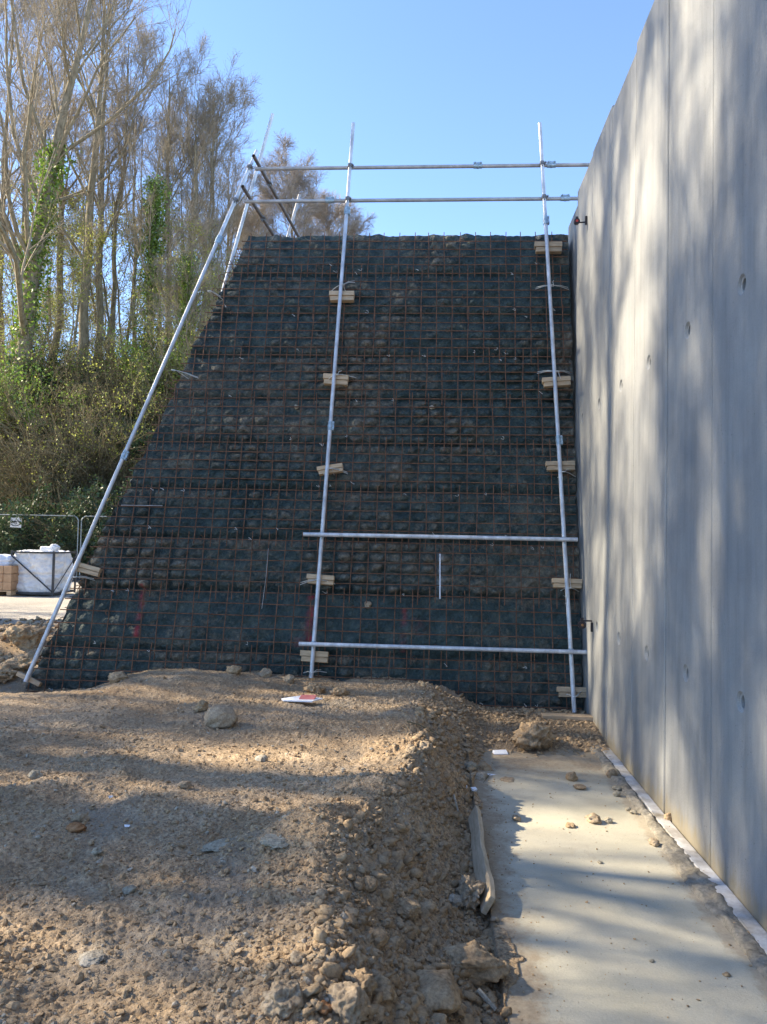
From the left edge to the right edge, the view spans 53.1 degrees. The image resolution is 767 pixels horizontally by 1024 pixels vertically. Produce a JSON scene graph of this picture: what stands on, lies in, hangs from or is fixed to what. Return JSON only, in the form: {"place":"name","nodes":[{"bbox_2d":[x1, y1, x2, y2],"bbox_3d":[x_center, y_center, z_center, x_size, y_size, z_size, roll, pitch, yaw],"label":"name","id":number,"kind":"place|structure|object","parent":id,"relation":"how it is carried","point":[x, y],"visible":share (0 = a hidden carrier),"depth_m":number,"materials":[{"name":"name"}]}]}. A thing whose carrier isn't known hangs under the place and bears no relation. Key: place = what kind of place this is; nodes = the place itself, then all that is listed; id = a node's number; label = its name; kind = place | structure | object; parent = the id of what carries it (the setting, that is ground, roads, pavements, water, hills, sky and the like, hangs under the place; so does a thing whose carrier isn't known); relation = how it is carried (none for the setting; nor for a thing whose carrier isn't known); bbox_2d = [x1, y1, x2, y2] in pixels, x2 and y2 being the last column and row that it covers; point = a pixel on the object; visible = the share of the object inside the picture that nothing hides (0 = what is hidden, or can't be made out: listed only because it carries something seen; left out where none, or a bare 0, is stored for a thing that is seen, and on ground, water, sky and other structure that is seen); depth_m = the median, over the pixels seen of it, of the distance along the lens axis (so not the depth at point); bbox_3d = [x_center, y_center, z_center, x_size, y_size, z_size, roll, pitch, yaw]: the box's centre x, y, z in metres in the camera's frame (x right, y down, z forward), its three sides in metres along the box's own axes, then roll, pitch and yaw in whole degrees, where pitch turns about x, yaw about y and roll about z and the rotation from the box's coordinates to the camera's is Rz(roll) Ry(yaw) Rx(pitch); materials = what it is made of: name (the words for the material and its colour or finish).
{"place":"outdoors","nodes":[
{"label":"outdoors","id":0,"kind":"place"},
{"bbox_2d":[0,384,609,1023],"bbox_3d":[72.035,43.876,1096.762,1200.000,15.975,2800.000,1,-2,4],"label":"ground","id":1,"kind":"structure","parent":0,"point":[204,686],"depth_m":4.22,"materials":[{"name":"soil"}]},
{"bbox_2d":[0,565,19,595],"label":"block pallet","id":2,"kind":"object","parent":1,"relation":"on","point":[8,580],"visible":0.77,"depth_m":17.79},
{"bbox_2d":[0,662,19,683],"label":"clod","id":3,"kind":"object","parent":1,"relation":"on","point":[8,672],"visible":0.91,"depth_m":9.26,"materials":[{"name":"soil"}]},
{"bbox_2d":[2,651,41,670],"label":"clod","id":4,"kind":"object","parent":1,"relation":"on","point":[21,662],"visible":0.66,"depth_m":9.55,"materials":[{"name":"soil"}]},
{"bbox_2d":[3,624,47,648],"bbox_3d":[-4.790,1.711,10.290,0.565,0.414,0.461,3,-3,-33],"label":"rock","id":5,"kind":"object","parent":1,"relation":"on","point":[24,636],"visible":0.91,"depth_m":10.14,"materials":[{"name":"stone"}]},
{"bbox_2d":[0,616,61,685],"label":"spoil","id":6,"kind":"object","parent":1,"relation":"on","point":[2,637],"visible":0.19,"depth_m":11.28,"materials":[{"name":"soil"}]},
{"bbox_2d":[0,0,69,368],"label":"bare tree","id":7,"kind":"object","parent":1,"relation":"on","point":[11,65],"visible":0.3,"depth_m":39.69,"materials":[{"name":"brown plant"}]},
{"bbox_2d":[0,495,69,554],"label":"dark shrub","id":8,"kind":"object","parent":1,"relation":"on","point":[9,548],"visible":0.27,"depth_m":24.85,"materials":[{"name":"green plant"}]},
{"bbox_2d":[0,514,78,581],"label":"fence","id":9,"kind":"object","parent":1,"relation":"on","point":[51,534],"visible":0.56,"depth_m":24.26,"materials":[{"name":"metal"}]},
{"bbox_2d":[0,0,84,234],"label":"bare tree","id":10,"kind":"object","parent":1,"relation":"on","point":[28,66],"visible":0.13,"depth_m":43.26,"materials":[{"name":"brown plant"}]},
{"bbox_2d":[0,147,84,332],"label":"thin tree","id":11,"kind":"object","parent":1,"relation":"on","point":[20,230],"visible":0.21,"depth_m":36.45,"materials":[{"name":"brown plant"}]},
{"bbox_2d":[11,544,76,595],"bbox_3d":[-8.202,1.366,18.534,1.096,1.208,1.158,1,-2,4],"label":"wrapped crate","id":12,"kind":"object","parent":1,"relation":"on","point":[45,570],"visible":0.97,"depth_m":18.03,"materials":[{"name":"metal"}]},
{"bbox_2d":[0,218,101,395],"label":"thin tree","id":13,"kind":"object","parent":1,"relation":"on","point":[5,319],"visible":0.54,"depth_m":32.02,"materials":[{"name":"brown plant"}]},
{"bbox_2d":[0,341,102,405],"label":"dark shrub","id":14,"kind":"object","parent":1,"relation":"on","point":[51,365],"visible":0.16,"depth_m":32.54,"materials":[{"name":"green plant"}]},
{"bbox_2d":[0,318,111,405],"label":"twiggy shrub","id":15,"kind":"object","parent":1,"relation":"on","point":[57,345],"visible":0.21,"depth_m":32.29,"materials":[{"name":"green plant"}]},
{"bbox_2d":[0,88,117,360],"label":"thin tree","id":16,"kind":"object","parent":1,"relation":"on","point":[91,289],"visible":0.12,"depth_m":41.35,"materials":[{"name":"brown plant"}]},
{"bbox_2d":[0,101,117,343],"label":"thin tree","id":17,"kind":"object","parent":1,"relation":"on","point":[31,195],"visible":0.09,"depth_m":41.38,"materials":[{"name":"brown plant"}]},
{"bbox_2d":[0,474,121,560],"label":"dark shrub","id":18,"kind":"object","parent":1,"relation":"on","point":[38,509],"visible":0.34,"depth_m":25.14,"materials":[{"name":"green plant"}]},
{"bbox_2d":[0,59,127,302],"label":"thin tree","id":19,"kind":"object","parent":1,"relation":"on","point":[15,88],"visible":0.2,"depth_m":39.43,"materials":[{"name":"brown plant"}]},
{"bbox_2d":[0,407,133,508],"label":"twiggy shrub","id":20,"kind":"object","parent":1,"relation":"on","point":[35,477],"visible":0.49,"depth_m":27.68,"materials":[{"name":"green plant"}]},
{"bbox_2d":[6,477,127,560],"bbox_3d":[-10.236,0.311,26.237,5.950,3.070,4.704,2,-3,-30],"label":"twiggy shrub","id":21,"kind":"object","parent":1,"relation":"on","point":[36,520],"visible":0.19,"depth_m":25.22,"materials":[{"name":"green plant"}]},
{"bbox_2d":[0,337,136,441],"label":"ivy bush","id":22,"kind":"object","parent":1,"relation":"on","point":[3,401],"visible":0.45,"depth_m":30.06,"materials":[{"name":"green plant"}]},
{"bbox_2d":[0,192,141,365],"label":"thin tree","id":23,"kind":"object","parent":1,"relation":"on","point":[126,325],"visible":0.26,"depth_m":38.95,"materials":[{"name":"brown plant"}]},
{"bbox_2d":[10,0,137,367],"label":"bare tree","id":24,"kind":"object","parent":1,"relation":"on","point":[61,262],"visible":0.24,"depth_m":37.47,"materials":[{"name":"brown plant"}]},
{"bbox_2d":[22,484,125,565],"bbox_3d":[-9.451,0.544,25.626,4.706,3.100,4.414,3,-3,-40],"label":"dark shrub","id":25,"kind":"object","parent":1,"relation":"on","point":[93,539],"visible":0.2,"depth_m":24.94,"materials":[{"name":"green plant"}]},
{"bbox_2d":[0,371,151,499],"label":"twiggy shrub","id":26,"kind":"object","parent":1,"relation":"on","point":[42,471],"visible":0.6,"depth_m":27.89,"materials":[{"name":"green plant"}]},
{"bbox_2d":[0,350,152,459],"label":"twiggy shrub","id":27,"kind":"object","parent":1,"relation":"on","point":[21,419],"visible":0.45,"depth_m":29.84,"materials":[{"name":"green plant"}]},
{"bbox_2d":[0,382,158,490],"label":"twiggy shrub","id":28,"kind":"object","parent":1,"relation":"on","point":[99,448],"visible":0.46,"depth_m":28.03,"materials":[{"name":"green plant"}]},
{"bbox_2d":[0,163,164,360],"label":"thin tree","id":29,"kind":"object","parent":1,"relation":"on","point":[75,202],"visible":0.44,"depth_m":36.54,"materials":[{"name":"brown plant"}]},
{"bbox_2d":[0,0,166,391],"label":"bare tree","id":30,"kind":"object","parent":1,"relation":"on","point":[83,322],"visible":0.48,"depth_m":34.27,"materials":[{"name":"brown plant"}]},
{"bbox_2d":[0,331,179,575],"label":"undergrowth","id":31,"kind":"object","parent":1,"relation":"on","point":[117,483],"depth_m":29.73,"materials":[{"name":"plant"}]},
{"bbox_2d":[78,949,105,966],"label":"stone","id":32,"kind":"object","parent":1,"relation":"on","point":[90,958],"visible":1,"depth_m":2.69,"materials":[{"name":"stone"}]},
{"bbox_2d":[37,120,147,398],"bbox_3d":[-12.441,-10.779,33.648,3.152,12.638,5.985,0,-2,27],"label":"thin tree","id":33,"kind":"object","parent":1,"relation":"on","point":[101,238],"visible":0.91,"depth_m":33.12,"materials":[{"name":"brown plant"}]},
{"bbox_2d":[41,252,144,362],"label":"thin tree","id":34,"kind":"object","parent":1,"relation":"on","point":[105,325],"visible":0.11,"depth_m":48.48,"materials":[{"name":"brown plant"}]},
{"bbox_2d":[0,0,193,428],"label":"bare tree","id":35,"kind":"object","parent":1,"relation":"on","point":[29,271],"visible":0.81,"depth_m":31.84,"materials":[{"name":"brown plant"}]},
{"bbox_2d":[63,469,132,538],"bbox_3d":[-8.299,-0.082,26.619,4.855,3.410,5.176,2,-2,-17],"label":"dark shrub","id":36,"kind":"object","parent":1,"relation":"on","point":[79,507],"visible":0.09,"depth_m":24.73,"materials":[{"name":"green plant"}]},
{"bbox_2d":[40,348,166,478],"bbox_3d":[-9.475,-3.582,30.093,6.193,5.443,6.493,2,-2,-11],"label":"budding shrub","id":37,"kind":"object","parent":1,"relation":"on","point":[130,414],"visible":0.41,"depth_m":28.78,"materials":[{"name":"green plant"}]},
{"bbox_2d":[37,0,172,359],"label":"bare tree","id":38,"kind":"object","parent":1,"relation":"on","point":[104,133],"visible":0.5,"depth_m":36.18,"materials":[{"name":"brown plant"}]},
{"bbox_2d":[35,339,181,427],"bbox_3d":[-11.118,-5.074,31.737,5.880,3.837,7.437,3,-3,-36],"label":"twiggy shrub","id":39,"kind":"object","parent":1,"relation":"on","point":[87,393],"visible":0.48,"depth_m":30.87,"materials":[{"name":"green plant"}]},
{"bbox_2d":[63,139,177,343],"bbox_3d":[-12.566,-11.965,36.822,6.209,13.156,3.338,1,-2,10],"label":"thin tree","id":40,"kind":"object","parent":1,"relation":"on","point":[130,250],"visible":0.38,"depth_m":37.14,"materials":[{"name":"brown plant"}]},
{"bbox_2d":[82,413,161,469],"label":"dark shrub","id":41,"kind":"object","parent":1,"relation":"on","point":[136,443],"visible":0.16,"depth_m":28.97,"materials":[{"name":"green plant"}]},
{"bbox_2d":[79,6,173,362],"bbox_3d":[-13.466,-15.829,39.368,4.732,21.436,6.068,3,-3,-35],"label":"bare tree","id":42,"kind":"object","parent":1,"relation":"on","point":[116,203],"visible":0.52,"depth_m":38.98,"materials":[{"name":"brown plant"}]},
{"bbox_2d":[81,330,172,386],"bbox_3d":[-10.650,-6.762,34.113,5.950,3.070,4.704,1,-2,12],"label":"twiggy shrub","id":43,"kind":"object","parent":1,"relation":"on","point":[127,351],"visible":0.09,"depth_m":33.07,"materials":[{"name":"green plant"}]},
{"bbox_2d":[87,56,173,362],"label":"bare tree","id":44,"kind":"object","parent":1,"relation":"on","point":[134,145],"visible":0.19,"depth_m":41.34,"materials":[{"name":"brown plant"}]},
{"bbox_2d":[103,210,164,346],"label":"thin tree","id":45,"kind":"object","parent":1,"relation":"on","point":[129,273],"visible":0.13,"depth_m":42.39,"materials":[{"name":"brown plant"}]},
{"bbox_2d":[86,325,190,423],"bbox_3d":[-9.178,-5.526,31.496,5.924,5.206,6.211,3,-3,-32],"label":"budding shrub","id":46,"kind":"object","parent":1,"relation":"on","point":[145,391],"visible":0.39,"depth_m":30.64,"materials":[{"name":"green plant"}]},
{"bbox_2d":[93,85,188,351],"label":"thin tree","id":47,"kind":"object","parent":1,"relation":"on","point":[134,274],"visible":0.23,"depth_m":40.54,"materials":[{"name":"brown plant"}]},
{"bbox_2d":[98,322,195,398],"bbox_3d":[-9.484,-6.443,33.435,6.160,3.937,5.815,2,-3,-30],"label":"ivy bush","id":48,"kind":"object","parent":1,"relation":"on","point":[141,345],"visible":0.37,"depth_m":31.92,"materials":[{"name":"green plant"}]},
{"bbox_2d":[109,111,208,368],"bbox_3d":[-10.301,-11.537,34.077,3.615,13.324,4.495,0,-2,24],"label":"ivy tree","id":49,"kind":"object","parent":1,"relation":"on","point":[153,229],"visible":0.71,"depth_m":33.93,"materials":[{"name":"green plant"}]},
{"bbox_2d":[92,191,234,373],"bbox_3d":[-8.131,-8.676,32.237,8.040,9.556,5.333,0,-2,20],"label":"thin tree","id":50,"kind":"object","parent":1,"relation":"on","point":[197,230],"visible":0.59,"depth_m":31.73,"materials":[{"name":"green plant"}]},
{"bbox_2d":[133,91,193,348],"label":"bare tree","id":51,"kind":"object","parent":1,"relation":"on","point":[151,141],"visible":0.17,"depth_m":42.89,"materials":[{"name":"brown plant"}]},
{"bbox_2d":[123,254,215,396],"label":"thin tree","id":52,"kind":"object","parent":1,"relation":"on","point":[165,275],"visible":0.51,"depth_m":31.18,"materials":[{"name":"brown plant"}]},
{"bbox_2d":[114,210,231,394],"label":"thin tree","id":53,"kind":"object","parent":1,"relation":"on","point":[178,291],"visible":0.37,"depth_m":32.68,"materials":[{"name":"brown plant"}]},
{"bbox_2d":[149,196,222,382],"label":"ivy tree","id":54,"kind":"object","parent":1,"relation":"on","point":[189,268],"visible":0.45,"depth_m":32.25,"materials":[{"name":"green plant"}]},
{"bbox_2d":[135,223,237,344],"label":"thin tree","id":55,"kind":"object","parent":1,"relation":"on","point":[209,247],"visible":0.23,"depth_m":32.76,"materials":[{"name":"brown plant"}]},
{"bbox_2d":[155,141,224,313],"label":"thin tree","id":56,"kind":"object","parent":1,"relation":"on","point":[185,200],"visible":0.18,"depth_m":39.58,"materials":[{"name":"brown plant"}]},
{"bbox_2d":[138,123,253,301],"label":"thin tree","id":57,"kind":"object","parent":1,"relation":"on","point":[179,154],"visible":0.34,"depth_m":37.44,"materials":[{"name":"brown plant"}]},
{"bbox_2d":[118,21,279,352],"bbox_3d":[-9.056,-14.672,37.665,7.434,18.696,5.528,2,-2,-26],"label":"bare tree","id":58,"kind":"object","parent":1,"relation":"on","point":[175,82],"visible":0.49,"depth_m":37.36,"materials":[{"name":"brown plant"}]},
{"bbox_2d":[149,43,259,346],"bbox_3d":[-9.002,-13.614,35.814,4.859,17.097,4.189,3,-3,-45],"label":"bare tree","id":59,"kind":"object","parent":1,"relation":"on","point":[190,113],"visible":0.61,"depth_m":35.87,"materials":[{"name":"brown plant"}]},
{"bbox_2d":[166,66,260,310],"bbox_3d":[-8.170,-13.524,37.418,3.634,16.460,4.659,0,-3,35],"label":"bare tree","id":60,"kind":"object","parent":1,"relation":"on","point":[220,134],"visible":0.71,"depth_m":37.33,"materials":[{"name":"brown plant"}]},
{"bbox_2d":[167,74,262,310],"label":"bare tree","id":61,"kind":"object","parent":1,"relation":"on","point":[244,110],"visible":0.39,"depth_m":39.06,"materials":[{"name":"brown plant"}]},
{"bbox_2d":[201,837,234,851],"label":"stone","id":62,"kind":"object","parent":1,"relation":"on","point":[215,845],"visible":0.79,"depth_m":3.79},
{"bbox_2d":[203,705,237,728],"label":"boulder","id":63,"kind":"object","parent":1,"relation":"on","point":[218,716],"visible":0.98,"depth_m":6.39,"materials":[{"name":"stone"}]},
{"bbox_2d":[179,180,265,313],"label":"thin tree","id":64,"kind":"object","parent":1,"relation":"on","point":[229,205],"visible":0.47,"depth_m":35.95,"materials":[{"name":"brown plant"}]},
{"bbox_2d":[196,194,282,328],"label":"birch tree","id":65,"kind":"object","parent":1,"relation":"on","point":[256,214],"visible":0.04,"depth_m":46.00,"materials":[{"name":"brown plant"}]},
{"bbox_2d":[199,118,282,267],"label":"bare tree","id":66,"kind":"object","parent":1,"relation":"on","point":[238,177],"visible":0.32,"depth_m":43.75,"materials":[{"name":"brown plant"}]},
{"bbox_2d":[0,674,484,1023],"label":"pale grit","id":67,"kind":"object","parent":1,"relation":"on","point":[343,915],"visible":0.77,"depth_m":3.32,"materials":[{"name":"gravel"}]},
{"bbox_2d":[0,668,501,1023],"bbox_3d":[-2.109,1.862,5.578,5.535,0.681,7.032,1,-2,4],"label":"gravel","id":68,"kind":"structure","parent":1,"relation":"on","point":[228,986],"depth_m":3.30,"materials":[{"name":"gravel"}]},
{"bbox_2d":[260,833,289,847],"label":"stone","id":69,"kind":"object","parent":1,"relation":"on","point":[272,840],"visible":0.98,"depth_m":3.64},
{"bbox_2d":[259,978,303,1020],"bbox_3d":[-0.320,1.536,2.409,0.138,0.114,0.150,2,-2,-10],"label":"rock","id":70,"kind":"object","parent":1,"relation":"on","point":[283,999],"visible":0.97,"depth_m":2.38,"materials":[{"name":"stone"}]},
{"bbox_2d":[230,131,360,271],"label":"birch tree","id":71,"kind":"object","parent":1,"relation":"on","point":[293,182],"visible":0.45,"depth_m":44.58,"materials":[{"name":"brown plant"}]},
{"bbox_2d":[25,232,582,710],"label":"earth wall","id":72,"kind":"structure","parent":1,"relation":"on","point":[205,556],"depth_m":9.42,"materials":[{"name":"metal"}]},
{"bbox_2d":[74,562,102,576],"bbox_3d":[-3.561,0.690,9.255,0.331,0.192,0.094,1,-2,4],"label":"timber packer","id":73,"kind":"object","parent":72,"relation":"on","point":[89,569],"visible":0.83,"depth_m":9.21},
{"bbox_2d":[300,650,328,662],"bbox_3d":[-0.793,1.660,8.828,0.324,0.146,0.098,1,-2,4],"label":"timber packer","id":74,"kind":"object","parent":72,"relation":"on","point":[305,655],"visible":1,"depth_m":8.79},
{"bbox_2d":[323,373,348,386],"bbox_3d":[-0.599,-1.665,9.697,0.321,0.164,0.098,1,-2,4],"label":"timber packer","id":75,"kind":"object","parent":72,"relation":"on","point":[342,380],"visible":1,"depth_m":9.66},
{"bbox_2d":[329,291,354,302],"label":"timber packer","id":76,"kind":"object","parent":72,"relation":"on","point":[348,296],"visible":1,"depth_m":9.96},
{"bbox_2d":[534,241,561,253],"bbox_3d":[2.141,-3.437,9.997,0.357,0.151,0.101,1,-2,4],"label":"timber packer","id":77,"kind":"object","parent":72,"relation":"on","point":[555,247],"visible":0.94,"depth_m":9.96,"materials":[{"name":"wood"}]},
{"bbox_2d":[541,376,570,387],"bbox_3d":[2.138,-1.606,9.512,0.350,0.148,0.097,1,-2,4],"label":"timber packer","id":78,"kind":"object","parent":72,"relation":"on","point":[563,381],"visible":0.93,"depth_m":9.47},
{"bbox_2d":[545,461,574,471],"bbox_3d":[2.122,-0.550,9.232,0.347,0.132,0.094,1,-2,4],"label":"timber packer","id":79,"kind":"object","parent":72,"relation":"on","point":[551,466],"visible":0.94,"depth_m":9.20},
{"bbox_2d":[551,578,581,588],"bbox_3d":[2.116,0.826,8.867,0.342,0.123,0.093,1,-2,4],"label":"timber packer","id":80,"kind":"object","parent":72,"relation":"on","point":[560,583],"visible":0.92,"depth_m":8.83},
{"bbox_2d":[556,687,585,697],"bbox_3d":[2.107,2.006,8.556,0.351,0.124,0.095,1,-2,4],"label":"timber packer","id":81,"kind":"object","parent":72,"relation":"on","point":[562,691],"visible":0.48,"depth_m":8.52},
{"bbox_2d":[23,113,589,711],"bbox_3d":[-0.366,-1.716,12.178,7.010,8.020,6.900,1,-2,4],"label":"scaffold","id":82,"kind":"object","parent":1,"relation":"on","point":[563,539],"visible":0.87,"depth_m":9.65,"materials":[{"name":"metal"}]},
{"bbox_2d":[295,181,375,236],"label":"birch tree","id":83,"kind":"object","parent":1,"relation":"on","point":[338,213],"visible":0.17,"depth_m":48.16,"materials":[{"name":"brown plant"}]},
{"bbox_2d":[327,981,369,1023],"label":"rock","id":84,"kind":"object","parent":1,"relation":"on","point":[348,1000],"visible":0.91,"depth_m":2.40,"materials":[{"name":"stone"}]},
{"bbox_2d":[349,967,377,996],"bbox_3d":[-0.080,1.586,2.582,0.111,0.086,0.122,3,-3,-32],"label":"clod","id":85,"kind":"object","parent":1,"relation":"on","point":[362,977],"visible":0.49,"depth_m":2.56,"materials":[{"name":"stone"}]},
{"bbox_2d":[368,927,386,949],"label":"clod","id":86,"kind":"object","parent":1,"relation":"on","point":[380,938],"visible":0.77,"depth_m":3.00,"materials":[{"name":"stone"}]},
{"bbox_2d":[300,680,511,1023],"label":"clods","id":87,"kind":"object","parent":1,"relation":"on","point":[412,997],"visible":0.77,"depth_m":3.71,"materials":[{"name":"soil"}]},
{"bbox_2d":[394,897,421,920],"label":"clod","id":88,"kind":"object","parent":1,"relation":"on","point":[409,908],"visible":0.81,"depth_m":3.52,"materials":[{"name":"stone"}]},
{"bbox_2d":[315,682,507,1023],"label":"rounded pebbles","id":89,"kind":"object","parent":1,"relation":"on","point":[401,1013],"visible":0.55,"depth_m":3.59,"materials":[{"name":"stone"}]},
{"bbox_2d":[415,969,460,1014],"bbox_3d":[0.197,1.893,3.025,0.227,0.147,0.308,1,-2,-2],"label":"clod","id":90,"kind":"object","parent":1,"relation":"on","point":[439,990],"visible":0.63,"depth_m":2.96,"materials":[{"name":"stone"}]},
{"bbox_2d":[455,874,485,910],"bbox_3d":[0.466,2.072,4.159,0.181,0.211,0.207,0,-3,35],"label":"clod","id":91,"kind":"object","parent":1,"relation":"on","point":[469,890],"visible":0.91,"depth_m":4.11,"materials":[{"name":"stone"}]},
{"bbox_2d":[443,939,509,986],"bbox_3d":[0.404,2.034,3.470,0.327,0.194,0.242,1,-2,5],"label":"clod","id":92,"kind":"object","parent":1,"relation":"on","point":[481,964],"visible":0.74,"depth_m":3.38,"materials":[{"name":"soil"}]},
{"bbox_2d":[468,805,494,914],"bbox_3d":[0.590,2.079,4.694,0.092,0.136,1.321,1,-2,4],"label":"board","id":93,"kind":"object","parent":1,"relation":"on","point":[482,870],"visible":0.95,"depth_m":4.53,"materials":[{"name":"wood"}]},
{"bbox_2d":[457,693,608,764],"bbox_3d":[1.463,2.174,7.642,1.447,0.328,1.956,1,-2,4],"label":"rubble","id":94,"kind":"object","parent":1,"relation":"on","point":[526,711],"visible":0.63,"depth_m":7.84,"materials":[{"name":"soil"}]},
{"bbox_2d":[512,721,556,749],"bbox_3d":[1.428,2.152,7.352,0.481,0.321,0.421,2,-2,-26],"label":"clod","id":95,"kind":"object","parent":94,"relation":"on","point":[534,735],"visible":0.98,"depth_m":7.22,"materials":[{"name":"soil"}]},
{"bbox_2d":[541,713,592,720],"bbox_3d":[1.964,2.188,8.209,0.540,0.043,0.148,1,-2,4],"label":"sole board","id":96,"kind":"object","parent":1,"relation":"on","point":[580,717],"visible":1,"depth_m":8.15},
{"bbox_2d":[568,0,766,931],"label":"concrete wall","id":97,"kind":"structure","parent":1,"relation":"on","point":[668,267],"depth_m":5.34,"materials":[{"name":"concrete"}]},
{"bbox_2d":[602,748,766,953],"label":"white kicker","id":98,"kind":"object","parent":1,"relation":"on","point":[749,922],"visible":0.6,"depth_m":4.78,"materials":[{"name":"plastic"}]},
{"bbox_2d":[0,0,653,364],"label":"sky","id":99,"kind":"structure","parent":0,"point":[420,82],"materials":[{"name":"blue"}]},
{"bbox_2d":[474,748,766,1023],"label":"path","id":100,"kind":"structure","parent":0,"point":[621,917],"depth_m":4.06,"materials":[{"name":"concrete"}]},
{"bbox_2d":[474,746,765,1023],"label":"crumbs","id":101,"kind":"object","parent":100,"relation":"on","point":[749,965],"visible":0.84,"depth_m":4.29,"materials":[{"name":"soil"}]},
{"bbox_2d":[590,744,766,980],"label":"mortar fillet","id":102,"kind":"object","parent":100,"relation":"on","point":[698,882],"visible":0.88,"depth_m":4.45,"materials":[{"name":"concrete"}]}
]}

